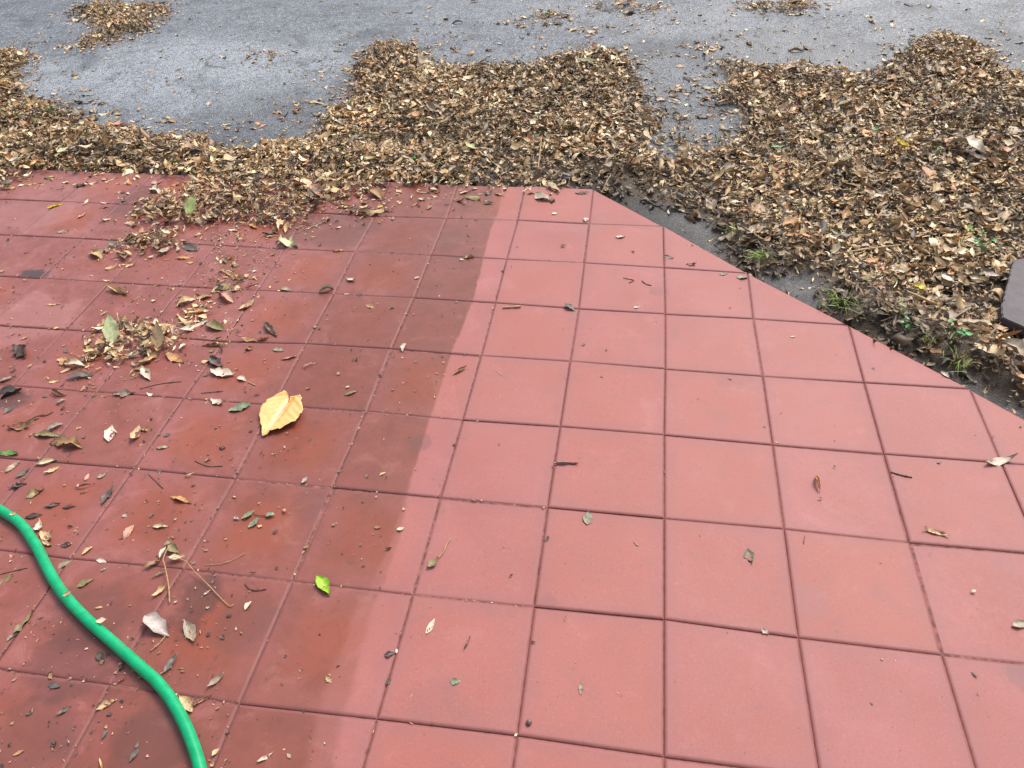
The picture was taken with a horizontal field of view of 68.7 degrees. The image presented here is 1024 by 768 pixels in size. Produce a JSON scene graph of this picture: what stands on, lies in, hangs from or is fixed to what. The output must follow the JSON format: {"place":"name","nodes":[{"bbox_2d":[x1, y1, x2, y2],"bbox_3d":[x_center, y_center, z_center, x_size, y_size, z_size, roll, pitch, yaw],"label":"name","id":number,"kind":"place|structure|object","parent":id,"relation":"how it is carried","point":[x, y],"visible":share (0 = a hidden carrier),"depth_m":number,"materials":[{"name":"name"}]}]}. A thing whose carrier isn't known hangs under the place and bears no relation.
{"place":"outdoors","nodes":[
{"label":"outdoors","id":0,"kind":"place"},
{"bbox_2d":[0,169,1023,767],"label":"patio","id":1,"kind":"structure","parent":0,"point":[700,687],"depth_m":1.33,"materials":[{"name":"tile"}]},
{"bbox_2d":[0,450,17,455],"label":"fallen leaf","id":2,"kind":"object","parent":1,"relation":"on","point":[9,452],"visible":1,"depth_m":1.47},
{"bbox_2d":[0,385,21,397],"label":"fallen leaf","id":3,"kind":"object","parent":1,"relation":"on","point":[7,390],"visible":1,"depth_m":1.61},
{"bbox_2d":[5,460,19,471],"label":"fallen leaf","id":4,"kind":"object","parent":1,"relation":"on","point":[10,467],"visible":1,"depth_m":1.44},
{"bbox_2d":[7,420,30,429],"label":"fallen leaf","id":5,"kind":"object","parent":1,"relation":"on","point":[25,424],"visible":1,"depth_m":1.53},
{"bbox_2d":[12,344,26,356],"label":"fallen leaf","id":6,"kind":"object","parent":1,"relation":"on","point":[19,350],"visible":1,"depth_m":1.72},
{"bbox_2d":[13,608,33,632],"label":"fallen leaf","id":7,"kind":"object","parent":1,"relation":"on","point":[18,627],"visible":1,"depth_m":1.19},
{"bbox_2d":[26,487,43,497],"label":"fallen leaf","id":8,"kind":"object","parent":1,"relation":"on","point":[31,493],"visible":1,"depth_m":1.39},
{"bbox_2d":[33,518,42,529],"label":"fallen leaf","id":9,"kind":"object","parent":1,"relation":"on","point":[38,523],"visible":1,"depth_m":1.33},
{"bbox_2d":[33,429,57,436],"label":"fallen leaf","id":10,"kind":"object","parent":1,"relation":"on","point":[44,432],"visible":1,"depth_m":1.51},
{"bbox_2d":[39,530,51,540],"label":"fallen leaf","id":11,"kind":"object","parent":1,"relation":"on","point":[42,533],"visible":1,"depth_m":1.32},
{"bbox_2d":[36,458,57,464],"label":"fallen leaf","id":12,"kind":"object","parent":1,"relation":"on","point":[45,460],"visible":1,"depth_m":1.45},
{"bbox_2d":[48,682,59,687],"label":"fallen leaf","id":13,"kind":"object","parent":1,"relation":"on","point":[53,685],"visible":1,"depth_m":1.11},
{"bbox_2d":[47,422,63,430],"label":"fallen leaf","id":14,"kind":"object","parent":1,"relation":"on","point":[53,425],"visible":1,"depth_m":1.52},
{"bbox_2d":[57,559,72,568],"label":"fallen leaf","id":15,"kind":"object","parent":1,"relation":"on","point":[63,563],"visible":1,"depth_m":1.27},
{"bbox_2d":[49,433,83,448],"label":"fallen leaf","id":16,"kind":"object","parent":1,"relation":"on","point":[63,439],"visible":1,"depth_m":1.48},
{"bbox_2d":[64,358,85,366],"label":"fallen leaf","id":17,"kind":"object","parent":1,"relation":"on","point":[74,361],"visible":1,"depth_m":1.67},
{"bbox_2d":[66,372,88,376],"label":"fallen leaf","id":18,"kind":"object","parent":1,"relation":"on","point":[75,374],"visible":1,"depth_m":1.64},
{"bbox_2d":[75,579,92,587],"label":"fallen leaf","id":19,"kind":"object","parent":1,"relation":"on","point":[82,582],"visible":1,"depth_m":1.24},
{"bbox_2d":[88,249,102,258],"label":"fallen leaf","id":20,"kind":"object","parent":1,"relation":"on","point":[98,252],"visible":1,"depth_m":2.02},
{"bbox_2d":[96,651,104,662],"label":"fallen leaf","id":21,"kind":"object","parent":1,"relation":"on","point":[99,656],"visible":1,"depth_m":1.14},
{"bbox_2d":[0,504,206,767],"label":"garden hose","id":22,"kind":"object","parent":1,"relation":"on","point":[154,679],"visible":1,"depth_m":1.14,"materials":[{"name":"green plastic"}]},
{"bbox_2d":[96,699,116,709],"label":"fallen leaf","id":23,"kind":"object","parent":1,"relation":"on","point":[102,705],"visible":1,"depth_m":1.08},
{"bbox_2d":[101,485,113,504],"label":"fallen leaf","id":24,"kind":"object","parent":1,"relation":"on","point":[108,494],"visible":1,"depth_m":1.38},
{"bbox_2d":[104,425,116,441],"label":"fallen leaf","id":25,"kind":"object","parent":1,"relation":"on","point":[107,432],"visible":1,"depth_m":1.50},
{"bbox_2d":[106,284,126,293],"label":"fallen leaf","id":26,"kind":"object","parent":1,"relation":"on","point":[114,288],"visible":1,"depth_m":1.89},
{"bbox_2d":[112,388,133,396],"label":"fallen leaf","id":27,"kind":"object","parent":1,"relation":"on","point":[125,391],"visible":1,"depth_m":1.59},
{"bbox_2d":[123,525,133,538],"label":"fallen leaf","id":28,"kind":"object","parent":1,"relation":"on","point":[127,531],"visible":1,"depth_m":1.31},
{"bbox_2d":[129,747,138,761],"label":"fallen leaf","id":29,"kind":"object","parent":1,"relation":"on","point":[134,754],"visible":1,"depth_m":1.03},
{"bbox_2d":[130,424,140,438],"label":"fallen leaf","id":30,"kind":"object","parent":1,"relation":"on","point":[132,433],"visible":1,"depth_m":1.50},
{"bbox_2d":[140,368,150,379],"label":"fallen leaf","id":31,"kind":"object","parent":1,"relation":"on","point":[144,374],"visible":1,"depth_m":1.64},
{"bbox_2d":[134,349,159,362],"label":"fallen leaf","id":32,"kind":"object","parent":1,"relation":"on","point":[156,352],"visible":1,"depth_m":1.68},
{"bbox_2d":[143,612,168,635],"bbox_3d":[-0.556,0.376,1.172,0.060,0.023,0.024,24,48,27],"label":"fallen leaf","id":33,"kind":"object","parent":1,"relation":"on","point":[155,622],"visible":1,"depth_m":1.17,"materials":[{"name":"plant"}]},
{"bbox_2d":[151,321,163,347],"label":"fallen leaf","id":34,"kind":"object","parent":1,"relation":"on","point":[157,338],"visible":1,"depth_m":1.70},
{"bbox_2d":[163,652,177,672],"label":"fallen leaf","id":35,"kind":"object","parent":1,"relation":"on","point":[169,663],"visible":1,"depth_m":1.12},
{"bbox_2d":[165,351,183,362],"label":"fallen leaf","id":36,"kind":"object","parent":1,"relation":"on","point":[172,357],"visible":1,"depth_m":1.68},
{"bbox_2d":[170,496,191,503],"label":"fallen leaf","id":37,"kind":"object","parent":1,"relation":"on","point":[183,499],"visible":1,"depth_m":1.36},
{"bbox_2d":[179,696,192,711],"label":"fallen leaf","id":38,"kind":"object","parent":1,"relation":"on","point":[185,700],"visible":1,"depth_m":1.08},
{"bbox_2d":[177,296,194,305],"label":"fallen leaf","id":39,"kind":"object","parent":1,"relation":"on","point":[183,299],"visible":1,"depth_m":1.84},
{"bbox_2d":[142,540,233,606],"bbox_3d":[-0.544,0.326,1.222,0.196,0.016,0.080,30,51,31],"label":"twig","id":40,"kind":"object","parent":1,"relation":"on","point":[172,547],"visible":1,"depth_m":1.25,"materials":[{"name":"plant"}]},
{"bbox_2d":[183,619,195,640],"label":"fallen leaf","id":41,"kind":"object","parent":1,"relation":"on","point":[188,626],"visible":1,"depth_m":1.17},
{"bbox_2d":[183,242,196,250],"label":"fallen leaf","id":42,"kind":"object","parent":1,"relation":"on","point":[190,246],"visible":1,"depth_m":2.04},
{"bbox_2d":[179,319,207,330],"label":"fallen leaf","id":43,"kind":"object","parent":1,"relation":"on","point":[189,326],"visible":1,"depth_m":1.76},
{"bbox_2d":[187,303,206,313],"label":"fallen leaf","id":44,"kind":"object","parent":1,"relation":"on","point":[198,310],"visible":1,"depth_m":1.80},
{"bbox_2d":[202,342,225,346],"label":"fallen leaf","id":45,"kind":"object","parent":1,"relation":"on","point":[212,344],"visible":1,"depth_m":1.70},
{"bbox_2d":[206,319,224,330],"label":"fallen leaf","id":46,"kind":"object","parent":1,"relation":"on","point":[215,324],"visible":1,"depth_m":1.76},
{"bbox_2d":[208,355,222,366],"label":"fallen leaf","id":47,"kind":"object","parent":1,"relation":"on","point":[212,359],"visible":1,"depth_m":1.66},
{"bbox_2d":[207,671,224,685],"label":"fallen leaf","id":48,"kind":"object","parent":1,"relation":"on","point":[216,679],"visible":1,"depth_m":1.10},
{"bbox_2d":[210,398,222,403],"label":"fallen leaf","id":49,"kind":"object","parent":1,"relation":"on","point":[215,401],"visible":1,"depth_m":1.56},
{"bbox_2d":[210,367,234,376],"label":"fallen leaf","id":50,"kind":"object","parent":1,"relation":"on","point":[219,371],"visible":1,"depth_m":1.63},
{"bbox_2d":[218,290,234,302],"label":"fallen leaf","id":51,"kind":"object","parent":1,"relation":"on","point":[228,295],"visible":1,"depth_m":1.83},
{"bbox_2d":[228,402,250,411],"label":"fallen leaf","id":52,"kind":"object","parent":1,"relation":"on","point":[240,406],"visible":1,"depth_m":1.55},
{"bbox_2d":[239,299,253,309],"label":"fallen leaf","id":53,"kind":"object","parent":1,"relation":"on","point":[250,302],"visible":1,"depth_m":1.82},
{"bbox_2d":[241,337,267,341],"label":"fallen leaf","id":54,"kind":"object","parent":1,"relation":"on","point":[246,339],"visible":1,"depth_m":1.71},
{"bbox_2d":[264,322,276,335],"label":"fallen leaf","id":55,"kind":"object","parent":1,"relation":"on","point":[268,326],"visible":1,"depth_m":1.74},
{"bbox_2d":[259,390,302,435],"bbox_3d":[-0.469,0.053,1.526,0.090,0.013,0.114,-15,43,-13],"label":"fallen leaf","id":56,"kind":"object","parent":1,"relation":"on","point":[273,414],"visible":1,"depth_m":1.52,"materials":[{"name":"plant"}]},
{"bbox_2d":[279,235,297,246],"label":"fallen leaf","id":57,"kind":"object","parent":1,"relation":"on","point":[286,242],"visible":1,"depth_m":2.02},
{"bbox_2d":[316,575,329,594],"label":"fallen leaf","id":58,"kind":"object","parent":1,"relation":"on","point":[321,581],"visible":1,"depth_m":1.22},
{"bbox_2d":[319,284,333,292],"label":"fallen leaf","id":59,"kind":"object","parent":1,"relation":"on","point":[324,286],"visible":1,"depth_m":1.85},
{"bbox_2d":[365,209,383,215],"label":"fallen leaf","id":60,"kind":"object","parent":1,"relation":"on","point":[370,212],"visible":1,"depth_m":2.13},
{"bbox_2d":[370,187,382,198],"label":"fallen leaf","id":61,"kind":"object","parent":1,"relation":"on","point":[377,192],"visible":1,"depth_m":2.21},
{"bbox_2d":[426,618,434,632],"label":"fallen leaf","id":62,"kind":"object","parent":1,"relation":"on","point":[430,624],"visible":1,"depth_m":1.16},
{"bbox_2d":[427,556,437,566],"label":"fallen leaf","id":63,"kind":"object","parent":1,"relation":"on","point":[433,562],"visible":1,"depth_m":1.24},
{"bbox_2d":[0,174,1021,767],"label":"leaf crumbs","id":64,"kind":"object","parent":1,"relation":"on","point":[214,752],"visible":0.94,"depth_m":1.36,"materials":[{"name":"plant"}]},
{"bbox_2d":[535,191,549,201],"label":"fallen leaf","id":65,"kind":"object","parent":1,"relation":"on","point":[540,195],"visible":1,"depth_m":2.17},
{"bbox_2d":[554,461,577,464],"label":"twig","id":66,"kind":"object","parent":1,"relation":"on","point":[565,463],"visible":1,"depth_m":1.39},
{"bbox_2d":[583,511,592,523],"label":"fallen leaf","id":67,"kind":"object","parent":1,"relation":"on","point":[588,515],"visible":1,"depth_m":1.30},
{"bbox_2d":[744,548,754,561],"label":"fallen leaf","id":68,"kind":"object","parent":1,"relation":"on","point":[748,551],"visible":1,"depth_m":1.23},
{"bbox_2d":[924,526,947,534],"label":"fallen leaf","id":69,"kind":"object","parent":1,"relation":"on","point":[935,531],"visible":1,"depth_m":1.25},
{"bbox_2d":[986,453,1017,465],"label":"fallen leaf","id":70,"kind":"object","parent":1,"relation":"on","point":[998,461],"visible":1,"depth_m":1.36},
{"bbox_2d":[1012,619,1023,626],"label":"fallen leaf","id":71,"kind":"object","parent":1,"relation":"on","point":[1018,623],"visible":1,"depth_m":1.12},
{"bbox_2d":[0,0,1023,160],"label":"asphalt driveway","id":72,"kind":"structure","parent":0,"point":[122,79],"depth_m":3.28,"materials":[{"name":"asphalt"}]},
{"bbox_2d":[680,140,690,149],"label":"fallen leaf","id":73,"kind":"object","parent":72,"relation":"on","point":[684,145],"visible":0.74,"depth_m":2.41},
{"bbox_2d":[0,5,1023,419],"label":"soil","id":74,"kind":"structure","parent":0,"point":[698,229],"depth_m":2.16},
{"bbox_2d":[0,0,1023,747],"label":"leaf litter","id":75,"kind":"object","parent":74,"relation":"on","point":[20,128],"visible":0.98,"depth_m":2.41,"materials":[{"name":"plant"}]},
{"bbox_2d":[13,143,31,153],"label":"fallen leaf","id":76,"kind":"object","parent":75,"relation":"on","point":[29,148],"visible":0.95,"depth_m":2.50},
{"bbox_2d":[102,314,118,341],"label":"fallen leaf","id":77,"kind":"object","parent":75,"relation":"on","point":[110,328],"visible":1,"depth_m":1.72,"materials":[{"name":"plant"}]},
{"bbox_2d":[184,193,195,215],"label":"fallen leaf","id":78,"kind":"object","parent":75,"relation":"on","point":[189,206],"visible":1,"depth_m":2.15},
{"bbox_2d":[221,154,235,160],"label":"fallen leaf","id":79,"kind":"object","parent":75,"relation":"on","point":[227,157],"visible":1,"depth_m":2.42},
{"bbox_2d":[309,183,322,197],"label":"fallen leaf","id":80,"kind":"object","parent":75,"relation":"on","point":[317,186],"visible":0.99,"depth_m":2.23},
{"bbox_2d":[426,102,435,111],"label":"fallen leaf","id":81,"kind":"object","parent":75,"relation":"on","point":[431,106],"visible":1,"depth_m":2.67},
{"bbox_2d":[575,57,597,62],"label":"fallen leaf","id":82,"kind":"object","parent":75,"relation":"on","point":[589,60],"visible":1,"depth_m":2.96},
{"bbox_2d":[714,168,724,179],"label":"fallen leaf","id":83,"kind":"object","parent":75,"relation":"on","point":[718,174],"visible":0.97,"depth_m":2.21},
{"bbox_2d":[747,223,766,233],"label":"fallen leaf","id":84,"kind":"object","parent":75,"relation":"on","point":[754,229],"visible":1,"depth_m":1.95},
{"bbox_2d":[783,215,797,225],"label":"fallen leaf","id":85,"kind":"object","parent":75,"relation":"on","point":[790,220],"visible":1,"depth_m":1.96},
{"bbox_2d":[819,219,826,233],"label":"fallen leaf","id":86,"kind":"object","parent":75,"relation":"on","point":[823,224],"visible":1,"depth_m":1.98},
{"bbox_2d":[851,170,868,177],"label":"fallen leaf","id":87,"kind":"object","parent":75,"relation":"on","point":[859,172],"visible":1,"depth_m":2.17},
{"bbox_2d":[856,158,866,170],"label":"fallen leaf","id":88,"kind":"object","parent":75,"relation":"on","point":[859,163],"visible":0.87,"depth_m":2.21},
{"bbox_2d":[844,244,899,252],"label":"twig","id":89,"kind":"object","parent":75,"relation":"on","point":[872,248],"visible":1,"depth_m":1.87,"materials":[{"name":"wood"}]},
{"bbox_2d":[866,255,880,261],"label":"fallen leaf","id":90,"kind":"object","parent":75,"relation":"on","point":[874,259],"visible":1,"depth_m":1.82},
{"bbox_2d":[892,265,907,272],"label":"fallen leaf","id":91,"kind":"object","parent":75,"relation":"on","point":[899,269],"visible":1,"depth_m":1.78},
{"bbox_2d":[896,138,909,146],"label":"fallen leaf","id":92,"kind":"object","parent":75,"relation":"on","point":[902,143],"visible":1,"depth_m":2.29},
{"bbox_2d":[909,133,925,139],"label":"fallen leaf","id":93,"kind":"object","parent":75,"relation":"on","point":[915,136],"visible":0.92,"depth_m":2.33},
{"bbox_2d":[912,282,925,289],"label":"fallen leaf","id":94,"kind":"object","parent":75,"relation":"on","point":[922,286],"visible":1,"depth_m":1.71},
{"bbox_2d":[906,290,934,304],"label":"twig","id":95,"kind":"object","parent":75,"relation":"on","point":[921,297],"visible":1,"depth_m":1.68,"materials":[{"name":"wood"}]},
{"bbox_2d":[929,238,939,245],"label":"fallen leaf","id":96,"kind":"object","parent":75,"relation":"on","point":[934,241],"visible":1,"depth_m":1.88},
{"bbox_2d":[941,271,955,285],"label":"fallen leaf","id":97,"kind":"object","parent":75,"relation":"on","point":[946,282],"visible":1,"depth_m":1.77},
{"bbox_2d":[944,318,972,342],"bbox_3d":[0.928,-0.102,1.567,0.038,0.048,0.064,-20,44,-19],"label":"weed plant","id":98,"kind":"object","parent":75,"relation":"on","point":[962,332],"visible":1,"depth_m":1.56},
{"bbox_2d":[951,247,969,253],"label":"fallen leaf","id":99,"kind":"object","parent":75,"relation":"on","point":[961,250],"visible":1,"depth_m":1.84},
{"bbox_2d":[955,294,966,311],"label":"fallen leaf","id":100,"kind":"object","parent":75,"relation":"on","point":[959,304],"visible":1,"depth_m":1.66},
{"bbox_2d":[951,134,985,154],"bbox_3d":[1.371,-0.724,2.248,0.053,0.042,0.106,-10,42,-7],"label":"fallen leaf","id":101,"kind":"object","parent":75,"relation":"on","point":[975,143],"visible":1,"depth_m":2.23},
{"bbox_2d":[967,150,986,161],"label":"fallen leaf","id":102,"kind":"object","parent":75,"relation":"on","point":[977,157],"visible":1,"depth_m":2.22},
{"bbox_2d":[969,322,992,333],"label":"fallen leaf","id":103,"kind":"object","parent":75,"relation":"on","point":[983,328],"visible":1,"depth_m":1.57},
{"bbox_2d":[971,232,997,253],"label":"weed plant","id":104,"kind":"object","parent":75,"relation":"on","point":[981,243],"visible":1,"depth_m":1.82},
{"bbox_2d":[973,208,996,214],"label":"fallen leaf","id":105,"kind":"object","parent":75,"relation":"on","point":[983,210],"visible":1,"depth_m":1.96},
{"bbox_2d":[985,224,1000,230],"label":"fallen leaf","id":106,"kind":"object","parent":75,"relation":"on","point":[996,227],"visible":1,"depth_m":1.91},
{"bbox_2d":[997,338,1023,359],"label":"fallen leaf","id":107,"kind":"object","parent":75,"relation":"on","point":[1016,345],"visible":1,"depth_m":1.51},
{"bbox_2d":[998,259,1023,335],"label":"slate slab","id":108,"kind":"structure","parent":75,"relation":"on","point":[1011,313],"depth_m":1.66,"materials":[{"name":"stone"}]},
{"bbox_2d":[624,154,635,166],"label":"fallen leaf","id":109,"kind":"object","parent":74,"relation":"on","point":[628,161],"visible":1,"depth_m":2.27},
{"bbox_2d":[627,156,644,166],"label":"fallen leaf","id":110,"kind":"object","parent":109,"relation":"on","point":[636,160],"visible":1,"depth_m":2.28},
{"bbox_2d":[744,249,773,261],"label":"grass tuft","id":111,"kind":"object","parent":74,"relation":"on","point":[761,255],"visible":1,"depth_m":1.88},
{"bbox_2d":[817,287,864,315],"bbox_3d":[0.754,-0.192,1.714,0.111,0.027,0.110,4,42,8],"label":"grass tuft","id":112,"kind":"object","parent":74,"relation":"on","point":[837,298],"visible":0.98,"depth_m":1.72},
{"bbox_2d":[889,333,915,346],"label":"fallen leaf","id":113,"kind":"object","parent":74,"relation":"on","point":[904,340],"visible":1,"depth_m":1.62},
{"bbox_2d":[900,315,919,333],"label":"weed plant","id":114,"kind":"object","parent":74,"relation":"on","point":[906,325],"visible":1,"depth_m":1.61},
{"bbox_2d":[922,166,935,178],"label":"fallen leaf","id":115,"kind":"object","parent":74,"relation":"on","point":[928,171],"visible":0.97,"depth_m":2.15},
{"bbox_2d":[916,329,943,354],"bbox_3d":[0.890,-0.086,1.587,0.060,0.023,0.094,4,42,8],"label":"grass tuft","id":116,"kind":"object","parent":74,"relation":"on","point":[933,339],"visible":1,"depth_m":1.60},
{"bbox_2d":[941,345,975,372],"bbox_3d":[0.924,-0.049,1.558,0.066,0.024,0.116,20,46,23],"label":"grass tuft","id":117,"kind":"object","parent":74,"relation":"on","point":[961,359],"visible":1,"depth_m":1.55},
{"bbox_2d":[958,318,987,323],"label":"fallen leaf","id":118,"kind":"object","parent":74,"relation":"on","point":[967,321],"visible":1,"depth_m":1.60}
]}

